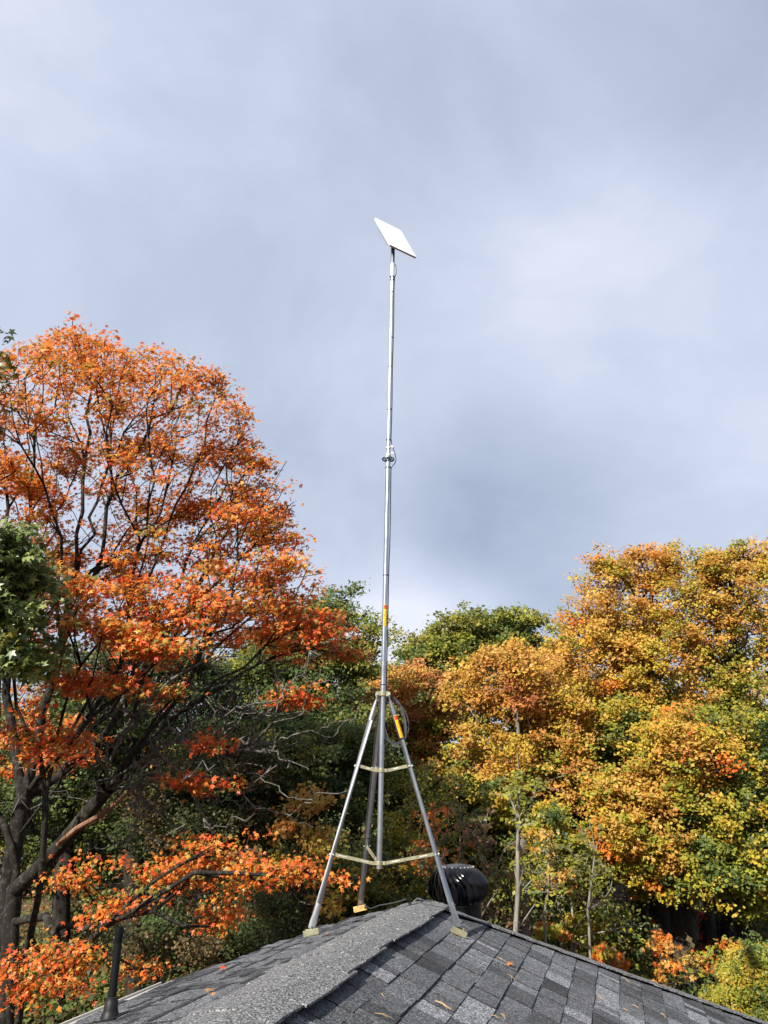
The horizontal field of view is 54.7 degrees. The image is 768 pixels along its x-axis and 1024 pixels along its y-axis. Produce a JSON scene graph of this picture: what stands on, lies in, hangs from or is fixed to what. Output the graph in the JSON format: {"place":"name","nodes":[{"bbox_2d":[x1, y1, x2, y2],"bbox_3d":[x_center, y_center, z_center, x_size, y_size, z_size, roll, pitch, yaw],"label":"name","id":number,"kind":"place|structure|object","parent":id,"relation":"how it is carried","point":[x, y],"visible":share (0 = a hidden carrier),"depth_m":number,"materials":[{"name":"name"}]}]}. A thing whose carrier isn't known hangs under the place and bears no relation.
{"place":"outdoors","nodes":[
{"label":"outdoors","id":0,"kind":"place"},
{"bbox_2d":[0,813,763,1023],"bbox_3d":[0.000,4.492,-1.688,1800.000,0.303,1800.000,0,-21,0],"label":"ground","id":1,"kind":"structure","parent":0,"point":[614,894],"depth_m":34.70,"materials":[{"name":"green soil"}]},
{"bbox_2d":[0,329,82,692],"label":"oak tree","id":2,"kind":"object","parent":1,"relation":"on","point":[24,575],"visible":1,"depth_m":8.05,"materials":[{"name":"green plant"}]},
{"bbox_2d":[0,740,144,902],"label":"tree","id":3,"kind":"object","parent":1,"relation":"on","point":[50,842],"visible":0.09,"depth_m":23.89,"materials":[{"name":"green plant"}]},
{"bbox_2d":[0,639,164,1005],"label":"dark tree","id":4,"kind":"object","parent":1,"relation":"on","point":[61,906],"visible":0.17,"depth_m":19.05,"materials":[{"name":"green plant"}]},
{"bbox_2d":[18,617,286,996],"bbox_3d":[-5.832,6.987,18.012,7.014,9.339,6.535,0,-21,0],"label":"dark tree","id":5,"kind":"object","parent":1,"relation":"on","point":[203,672],"visible":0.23,"depth_m":18.08,"materials":[{"name":"green plant"}]},
{"bbox_2d":[98,652,256,930],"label":"tree","id":6,"kind":"object","parent":1,"relation":"on","point":[206,712],"visible":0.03,"depth_m":25.57,"materials":[{"name":"green plant"}]},
{"bbox_2d":[0,309,374,1023],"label":"maple tree","id":7,"kind":"object","parent":1,"relation":"on","point":[150,641],"visible":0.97,"depth_m":10.44,"materials":[{"name":"orange plant"}]},
{"bbox_2d":[98,717,322,966],"bbox_3d":[-3.551,7.715,15.855,4.784,6.405,5.054,0,-21,0],"label":"hemlock tree","id":8,"kind":"object","parent":1,"relation":"on","point":[159,829],"visible":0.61,"depth_m":15.58,"materials":[{"name":"green plant"}]},
{"bbox_2d":[77,876,344,997],"bbox_3d":[-2.869,7.905,12.455,4.638,3.610,3.600,0,-21,0],"label":"understory shrub","id":9,"kind":"object","parent":1,"relation":"on","point":[184,949],"visible":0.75,"depth_m":12.14,"materials":[{"name":"green plant"}]},
{"bbox_2d":[170,640,337,935],"bbox_3d":[-4.307,9.378,26.137,6.786,10.517,6.322,11,-23,-27],"label":"tree","id":10,"kind":"object","parent":1,"relation":"on","point":[240,703],"visible":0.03,"depth_m":25.57,"materials":[{"name":"green plant"}]},
{"bbox_2d":[176,577,415,856],"bbox_3d":[-2.937,7.503,22.061,7.827,11.174,5.490,0,-21,0],"label":"ash tree","id":11,"kind":"object","parent":1,"relation":"on","point":[352,671],"visible":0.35,"depth_m":22.10,"materials":[{"name":"green plant"}]},
{"bbox_2d":[173,663,422,849],"bbox_3d":[-2.361,7.718,18.239,6.824,8.058,7.070,0,-21,0],"label":"dark tree","id":12,"kind":"object","parent":1,"relation":"on","point":[342,751],"visible":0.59,"depth_m":18.15,"materials":[{"name":"green plant"}]},
{"bbox_2d":[0,698,625,910],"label":"woodland","id":13,"kind":"object","parent":1,"relation":"on","point":[23,866],"visible":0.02,"depth_m":36.03,"materials":[{"name":"green plant"}]},
{"bbox_2d":[260,780,367,937],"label":"yellow sapling","id":14,"kind":"object","parent":1,"relation":"on","point":[321,846],"visible":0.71,"depth_m":13.12,"materials":[{"name":"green plant"}]},
{"bbox_2d":[233,824,428,930],"bbox_3d":[-0.956,8.486,14.787,4.315,4.169,4.016,0,-21,0],"label":"understory shrub","id":15,"kind":"object","parent":1,"relation":"on","point":[381,887],"visible":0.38,"depth_m":14.71,"materials":[{"name":"green plant"}]},
{"bbox_2d":[14,934,714,1023],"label":"leaf litter","id":16,"kind":"object","parent":1,"relation":"on","point":[78,990],"visible":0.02,"depth_m":19.48,"materials":[{"name":"orange plant"}]},
{"bbox_2d":[317,668,448,866],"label":"tree","id":17,"kind":"object","parent":1,"relation":"on","point":[392,800],"visible":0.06,"depth_m":26.34,"materials":[{"name":"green plant"}]},
{"bbox_2d":[14,877,767,1023],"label":"undergrowth","id":18,"kind":"object","parent":1,"relation":"on","point":[640,960],"visible":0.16,"depth_m":19.55,"materials":[{"name":"plant"}]},
{"bbox_2d":[343,658,441,856],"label":"tree","id":19,"kind":"object","parent":1,"relation":"on","point":[362,684],"visible":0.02,"depth_m":29.80,"materials":[{"name":"green plant"}]},
{"bbox_2d":[340,657,469,901],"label":"red maple tree","id":20,"kind":"object","parent":1,"relation":"on","point":[429,721],"visible":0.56,"depth_m":25.01,"materials":[{"name":"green plant"}]},
{"bbox_2d":[356,755,478,902],"bbox_3d":[0.858,8.624,17.280,3.058,5.652,3.871,0,-21,0],"label":"understory shrub","id":21,"kind":"object","parent":1,"relation":"on","point":[405,838],"visible":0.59,"depth_m":17.57,"materials":[{"name":"green plant"}]},
{"bbox_2d":[395,802,457,900],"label":"bare sapling","id":22,"kind":"object","parent":1,"relation":"on","point":[430,862],"visible":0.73,"depth_m":14.20,"materials":[{"name":"green plant"}]},
{"bbox_2d":[393,704,515,869],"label":"tree","id":23,"kind":"object","parent":1,"relation":"on","point":[449,855],"visible":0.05,"depth_m":26.97,"materials":[{"name":"green plant"}]},
{"bbox_2d":[438,799,494,865],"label":"bare sapling","id":24,"kind":"object","parent":1,"relation":"on","point":[459,828],"visible":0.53,"depth_m":15.03,"materials":[{"name":"green plant"}]},
{"bbox_2d":[388,599,557,918],"bbox_3d":[3.887,10.526,32.700,8.859,13.009,8.493,0,-21,0],"label":"oak tree","id":25,"kind":"object","parent":1,"relation":"on","point":[472,630],"visible":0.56,"depth_m":32.42,"materials":[{"name":"green plant"}]},
{"bbox_2d":[455,807,515,916],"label":"bare sapling","id":26,"kind":"object","parent":1,"relation":"on","point":[483,826],"visible":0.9,"depth_m":13.15,"materials":[{"name":"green plant"}]},
{"bbox_2d":[426,742,569,920],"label":"tree","id":27,"kind":"object","parent":1,"relation":"on","point":[502,844],"visible":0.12,"depth_m":25.66,"materials":[{"name":"green plant"}]},
{"bbox_2d":[480,859,552,930],"bbox_3d":[2.143,8.134,13.113,1.586,3.629,2.127,-18,-27,39],"label":"understory shrub","id":28,"kind":"object","parent":1,"relation":"on","point":[500,913],"visible":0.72,"depth_m":13.18,"materials":[{"name":"green plant"}]},
{"bbox_2d":[421,634,619,937],"bbox_3d":[3.586,7.694,19.786,4.980,9.196,4.914,17,-26,-38],"label":"gold maple tree","id":29,"kind":"object","parent":1,"relation":"on","point":[529,696],"visible":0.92,"depth_m":19.79,"materials":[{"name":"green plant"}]},
{"bbox_2d":[489,753,566,932],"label":"bare sapling","id":30,"kind":"object","parent":1,"relation":"on","point":[517,780],"visible":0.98,"depth_m":12.17,"materials":[{"name":"green plant"}]},
{"bbox_2d":[466,773,611,948],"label":"lime sapling","id":31,"kind":"object","parent":1,"relation":"on","point":[552,812],"visible":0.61,"depth_m":16.25,"materials":[{"name":"green plant"}]},
{"bbox_2d":[523,828,577,942],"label":"bare sapling","id":32,"kind":"object","parent":1,"relation":"on","point":[564,876],"visible":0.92,"depth_m":14.60,"materials":[{"name":"yellow plant"}]},
{"bbox_2d":[501,644,622,913],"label":"tree","id":33,"kind":"object","parent":1,"relation":"on","point":[578,907],"depth_m":26.70,"materials":[{"name":"orange plant"}]},
{"bbox_2d":[497,833,657,952],"bbox_3d":[3.945,8.684,15.044,3.089,3.964,2.371,0,-21,0],"label":"understory shrub","id":34,"kind":"object","parent":1,"relation":"on","point":[612,920],"visible":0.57,"depth_m":15.13,"materials":[{"name":"green plant"}]},
{"bbox_2d":[532,920,632,971],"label":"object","id":35,"kind":"object","parent":1,"relation":"on","point":[603,952],"visible":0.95,"depth_m":14.76,"materials":[{"name":"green plant"}]},
{"bbox_2d":[548,820,625,958],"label":"bare sapling","id":36,"kind":"object","parent":1,"relation":"on","point":[592,875],"visible":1,"depth_m":14.36,"materials":[{"name":"green plant"}]},
{"bbox_2d":[585,691,668,745],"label":"shaded tree","id":37,"kind":"object","parent":1,"relation":"on","point":[603,731],"visible":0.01,"depth_m":25.55,"materials":[{"name":"green plant"}]},
{"bbox_2d":[531,535,740,973],"bbox_3d":[7.522,6.737,21.896,6.176,12.545,6.304,0,-21,0],"label":"gold maple tree","id":38,"kind":"object","parent":1,"relation":"on","point":[631,654],"visible":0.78,"depth_m":21.73,"materials":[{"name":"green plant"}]},
{"bbox_2d":[504,729,767,957],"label":"green maple tree","id":39,"kind":"object","parent":1,"relation":"on","point":[708,927],"visible":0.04,"depth_m":21.10,"materials":[{"name":"green plant"}]},
{"bbox_2d":[574,804,697,937],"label":"tree","id":40,"kind":"object","parent":1,"relation":"on","point":[641,911],"depth_m":25.70,"materials":[{"name":"green plant"}]},
{"bbox_2d":[606,686,712,983],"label":"shaded tree","id":41,"kind":"object","parent":1,"relation":"on","point":[695,925],"visible":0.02,"depth_m":19.54,"materials":[{"name":"green plant"}]},
{"bbox_2d":[651,829,711,988],"bbox_3d":[7.528,10.222,18.839,1.457,4.364,0.941,-8,-22,21],"label":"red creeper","id":42,"kind":"object","parent":41,"relation":"attached to","point":[709,942],"visible":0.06,"depth_m":18.65,"materials":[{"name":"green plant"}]},
{"bbox_2d":[558,700,766,995],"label":"gold maple tree","id":43,"kind":"object","parent":1,"relation":"on","point":[632,803],"visible":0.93,"depth_m":17.02,"materials":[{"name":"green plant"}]},
{"bbox_2d":[641,929,696,985],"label":"orange sapling","id":44,"kind":"object","parent":1,"relation":"on","point":[667,944],"visible":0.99,"depth_m":13.37,"materials":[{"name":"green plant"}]},
{"bbox_2d":[593,690,767,945],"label":"lime maple tree","id":45,"kind":"object","parent":1,"relation":"on","point":[727,855],"visible":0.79,"depth_m":16.52,"materials":[{"name":"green plant"}]},
{"bbox_2d":[679,935,738,988],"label":"orange sapling","id":46,"kind":"object","parent":1,"relation":"on","point":[703,962],"visible":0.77,"depth_m":14.16,"materials":[{"name":"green plant"}]},
{"bbox_2d":[655,656,767,795],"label":"tree","id":47,"kind":"object","parent":1,"relation":"on","point":[753,690],"visible":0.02,"depth_m":27.99,"materials":[{"name":"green plant"}]},
{"bbox_2d":[670,531,767,960],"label":"gold maple tree","id":48,"kind":"object","parent":1,"relation":"on","point":[709,568],"visible":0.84,"depth_m":21.83,"materials":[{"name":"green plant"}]},
{"bbox_2d":[695,691,767,733],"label":"shaded tree","id":49,"kind":"object","parent":1,"relation":"on","point":[746,709],"visible":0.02,"depth_m":26.22,"materials":[{"name":"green plant"}]},
{"bbox_2d":[697,927,767,1021],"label":"arborvitae shrub","id":50,"kind":"object","parent":1,"relation":"on","point":[743,971],"visible":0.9,"depth_m":10.59,"materials":[{"name":"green plant"}]},
{"bbox_2d":[699,696,767,951],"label":"shaded tree","id":51,"kind":"object","parent":1,"relation":"on","point":[717,922],"depth_m":22.02,"materials":[{"name":"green plant"}]},
{"bbox_2d":[0,0,767,780],"label":"sky","id":52,"kind":"structure","parent":0,"point":[577,189],"materials":[{"name":"grey"}]},
{"bbox_2d":[60,898,767,1023],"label":"house","id":53,"kind":"structure","parent":0,"point":[414,961],"depth_m":3.65,"materials":[{"name":"grey"}]},
{"bbox_2d":[89,926,129,1023],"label":"vent pipe","id":54,"kind":"object","parent":53,"relation":"on","point":[110,1011],"visible":0.92,"depth_m":3.02,"materials":[{"name":"black plastic"}]},
{"bbox_2d":[303,691,467,938],"bbox_3d":[0.008,2.043,5.145,0.977,1.448,1.121,0,-21,0],"label":"antenna tripod","id":55,"kind":"object","parent":53,"relation":"on","point":[456,929],"visible":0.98,"depth_m":4.71,"materials":[{"name":"metal"}]},
{"bbox_2d":[376,275,394,868],"bbox_3d":[0.023,0.126,5.343,0.123,4.420,0.094,11,-23,-27],"label":"antenna mast","id":56,"kind":"object","parent":55,"relation":"on","point":[388,458],"visible":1,"depth_m":5.17,"materials":[{"name":"metal"}]},
{"bbox_2d":[359,265,408,908],"bbox_3d":[0.000,0.397,5.777,0.363,4.918,1.011,0,-21,0],"label":"antenna cable","id":57,"kind":"object","parent":56,"relation":"attached to","point":[404,721],"visible":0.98,"depth_m":5.16,"materials":[{"name":"black plastic"}]},
{"bbox_2d":[374,218,416,275],"bbox_3d":[0.096,-2.232,6.293,0.292,0.670,0.223,14,-25,-33],"label":"satellite dish","id":58,"kind":"object","parent":56,"relation":"attached to","point":[394,238],"visible":1,"depth_m":6.27,"materials":[{"name":"white plastic"}]},
{"bbox_2d":[427,863,488,919],"bbox_3d":[0.544,2.970,5.347,0.500,0.794,0.540,0,-21,0],"label":"turbine vent","id":59,"kind":"object","parent":53,"relation":"on","point":[468,885],"visible":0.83,"depth_m":5.29,"materials":[{"name":"black metal"}]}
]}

